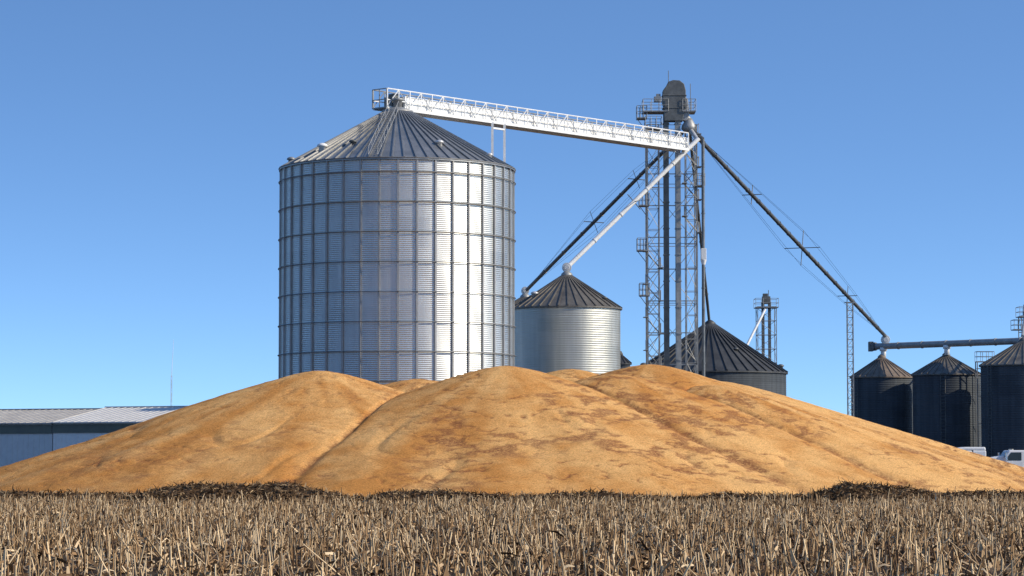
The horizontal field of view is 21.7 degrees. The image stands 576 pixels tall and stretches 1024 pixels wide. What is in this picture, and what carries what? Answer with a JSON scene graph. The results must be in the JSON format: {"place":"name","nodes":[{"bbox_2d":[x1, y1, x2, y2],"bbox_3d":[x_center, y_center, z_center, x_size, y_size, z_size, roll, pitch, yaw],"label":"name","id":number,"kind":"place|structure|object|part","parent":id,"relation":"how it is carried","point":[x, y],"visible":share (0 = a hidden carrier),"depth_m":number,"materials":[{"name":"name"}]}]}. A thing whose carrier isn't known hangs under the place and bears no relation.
{"place":"outdoors","nodes":[
{"label":"outdoors","id":0,"kind":"place"},
{"bbox_2d":[0,505,1023,575],"bbox_3d":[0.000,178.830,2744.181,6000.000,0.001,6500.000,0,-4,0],"label":"ground","id":1,"kind":"structure","parent":0,"point":[591,563],"depth_m":56.25,"materials":[{"name":"soil"}]},
{"bbox_2d":[0,408,101,466],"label":"storage shed","id":2,"kind":"structure","parent":1,"relation":"on","point":[26,434],"depth_m":251.40,"materials":[{"name":"blue metal"}]},
{"bbox_2d":[0,484,133,502],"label":"residue heap","id":3,"kind":"object","parent":1,"relation":"on","point":[19,494],"visible":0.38,"depth_m":126.27,"materials":[{"name":"brown plant"}]},
{"bbox_2d":[51,406,185,450],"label":"storage shed","id":4,"kind":"structure","parent":1,"relation":"on","point":[77,429],"depth_m":249.11,"materials":[{"name":"white metal"}]},
{"bbox_2d":[105,478,366,505],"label":"residue heap","id":5,"kind":"object","parent":1,"relation":"on","point":[259,489],"visible":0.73,"depth_m":119.84,"materials":[{"name":"brown plant"}]},
{"bbox_2d":[277,98,515,384],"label":"grain bin","id":6,"kind":"object","parent":1,"relation":"on","point":[396,240],"visible":0.73,"depth_m":202.73,"materials":[{"name":"silver metal"}]},
{"bbox_2d":[372,88,688,162],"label":"conveyor bridge","id":7,"kind":"structure","parent":6,"relation":"on","point":[493,119],"depth_m":224.35,"materials":[{"name":"white metal"}]},
{"bbox_2d":[347,486,536,505],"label":"residue heap","id":8,"kind":"object","parent":1,"relation":"on","point":[421,495],"visible":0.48,"depth_m":120.71,"materials":[{"name":"brown plant"}]},
{"bbox_2d":[0,486,1023,575],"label":"corn stubble","id":9,"kind":"object","parent":1,"relation":"on","point":[24,525],"visible":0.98,"depth_m":64.12,"materials":[{"name":"beige plant"}]},
{"bbox_2d":[0,364,1023,496],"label":"grain pile","id":10,"kind":"object","parent":1,"relation":"on","point":[650,429],"visible":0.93,"depth_m":139.03,"materials":[{"name":"orange food"}]},
{"bbox_2d":[515,293,529,304],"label":"grain bin","id":11,"kind":"object","parent":1,"relation":"on","point":[522,297],"visible":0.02,"depth_m":261.90,"materials":[{"name":"grey metal"}]},
{"bbox_2d":[521,133,683,293],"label":"spout pipe","id":12,"kind":"object","parent":11,"relation":"attached to","point":[524,290],"visible":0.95,"depth_m":253.66,"materials":[{"name":"grey metal"}]},
{"bbox_2d":[515,271,621,373],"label":"grain bin","id":13,"kind":"object","parent":1,"relation":"on","point":[566,320],"visible":0.33,"depth_m":231.34,"materials":[{"name":"silver metal"}]},
{"bbox_2d":[562,129,699,270],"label":"spout pipe","id":14,"kind":"object","parent":13,"relation":"attached to","point":[602,232],"visible":1,"depth_m":238.06,"materials":[{"name":"white metal"}]},
{"bbox_2d":[499,487,693,504],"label":"residue heap","id":15,"kind":"object","parent":1,"relation":"on","point":[600,494],"visible":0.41,"depth_m":121.35,"materials":[{"name":"brown plant"}]},
{"bbox_2d":[620,351,631,368],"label":"grain bin","id":16,"kind":"object","parent":1,"relation":"on","point":[625,362],"visible":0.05,"depth_m":281.34,"materials":[{"name":"grey metal"}]},
{"bbox_2d":[636,71,701,373],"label":"elevator tower","id":17,"kind":"structure","parent":1,"relation":"on","point":[673,99],"depth_m":242.75,"materials":[{"name":"grey metal"}]},
{"bbox_2d":[694,130,703,138],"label":"spout pipe","id":18,"kind":"object","parent":17,"relation":"attached to","point":[700,136],"visible":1,"depth_m":242.41,"materials":[{"name":"grey metal"}]},
{"bbox_2d":[699,139,889,342],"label":"spout pipe","id":19,"kind":"object","parent":17,"relation":"attached to","point":[885,338],"visible":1,"depth_m":270.74,"materials":[{"name":"grey metal"}]},
{"bbox_2d":[701,139,705,375],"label":"spout pipe","id":20,"kind":"object","parent":1,"relation":"on","point":[703,260],"visible":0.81,"depth_m":241.39,"materials":[{"name":"grey metal"}]},
{"bbox_2d":[640,320,787,395],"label":"grain bin","id":21,"kind":"object","parent":1,"relation":"on","point":[729,357],"visible":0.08,"depth_m":256.34,"materials":[{"name":"grey metal"}]},
{"bbox_2d":[689,133,710,319],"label":"spout pipe","id":22,"kind":"object","parent":21,"relation":"attached to","point":[700,242],"visible":0.58,"depth_m":253.21,"materials":[{"name":"grey metal"}]},
{"bbox_2d":[633,489,808,505],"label":"residue heap","id":23,"kind":"object","parent":1,"relation":"on","point":[744,497],"visible":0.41,"depth_m":121.27,"materials":[{"name":"brown plant"}]},
{"bbox_2d":[746,290,778,363],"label":"grain elevator","id":24,"kind":"object","parent":1,"relation":"on","point":[765,299],"visible":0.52,"depth_m":330.01,"materials":[{"name":"white metal"}]},
{"bbox_2d":[844,302,854,416],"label":"support mast","id":25,"kind":"object","parent":1,"relation":"on","point":[852,338],"visible":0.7,"depth_m":287.63,"materials":[{"name":"grey metal"}]},
{"bbox_2d":[801,478,950,506],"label":"residue heap","id":26,"kind":"object","parent":1,"relation":"on","point":[846,488],"visible":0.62,"depth_m":120.49,"materials":[{"name":"brown plant"}]},
{"bbox_2d":[849,354,912,433],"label":"grain bin","id":27,"kind":"object","parent":1,"relation":"on","point":[883,391],"visible":0.47,"depth_m":296.95,"materials":[{"name":"grey metal"}]},
{"bbox_2d":[911,353,980,447],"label":"grain bin","id":28,"kind":"object","parent":1,"relation":"on","point":[943,392],"visible":0.74,"depth_m":290.61,"materials":[{"name":"grey metal"}]},
{"bbox_2d":[958,447,985,455],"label":"truck","id":29,"kind":"object","parent":1,"relation":"on","point":[980,450],"visible":0.04,"depth_m":205.58,"materials":[{"name":"white metal"}]},
{"bbox_2d":[932,487,1023,502],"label":"residue heap","id":30,"kind":"object","parent":1,"relation":"on","point":[977,493],"visible":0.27,"depth_m":126.24,"materials":[{"name":"brown plant"}]},
{"bbox_2d":[975,351,994,446],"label":"ladder tower","id":31,"kind":"structure","parent":1,"relation":"on","point":[976,406],"depth_m":290.03,"materials":[{"name":"grey metal"}]},
{"bbox_2d":[979,337,1023,456],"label":"grain bin","id":32,"kind":"object","parent":1,"relation":"on","point":[1002,401],"visible":0.77,"depth_m":281.54,"materials":[{"name":"grey metal"}]},
{"bbox_2d":[868,337,1021,356],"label":"tube conveyor","id":33,"kind":"object","parent":32,"relation":"on","point":[946,345],"visible":0.98,"depth_m":293.67,"materials":[{"name":"grey metal"}]},
{"bbox_2d":[991,449,1023,466],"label":"truck","id":34,"kind":"object","parent":1,"relation":"on","point":[1013,456],"visible":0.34,"depth_m":195.50,"materials":[{"name":"white metal"}]},
{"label":"window","id":35,"kind":"part","parent":34,"relation":"part of","materials":[{"name":"black glass"}]},
{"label":"door","id":36,"kind":"part","parent":34,"relation":"part of","materials":[{"name":"white paint"}]},
{"bbox_2d":[1011,305,1023,337],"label":"grain elevator","id":37,"kind":"object","parent":1,"relation":"on","point":[1021,325],"visible":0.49,"depth_m":298.29,"materials":[{"name":"grey metal"}]},
{"bbox_2d":[0,0,1023,445],"label":"sky","id":38,"kind":"structure","parent":0,"point":[144,144],"materials":[{"name":"blue"}]}
]}

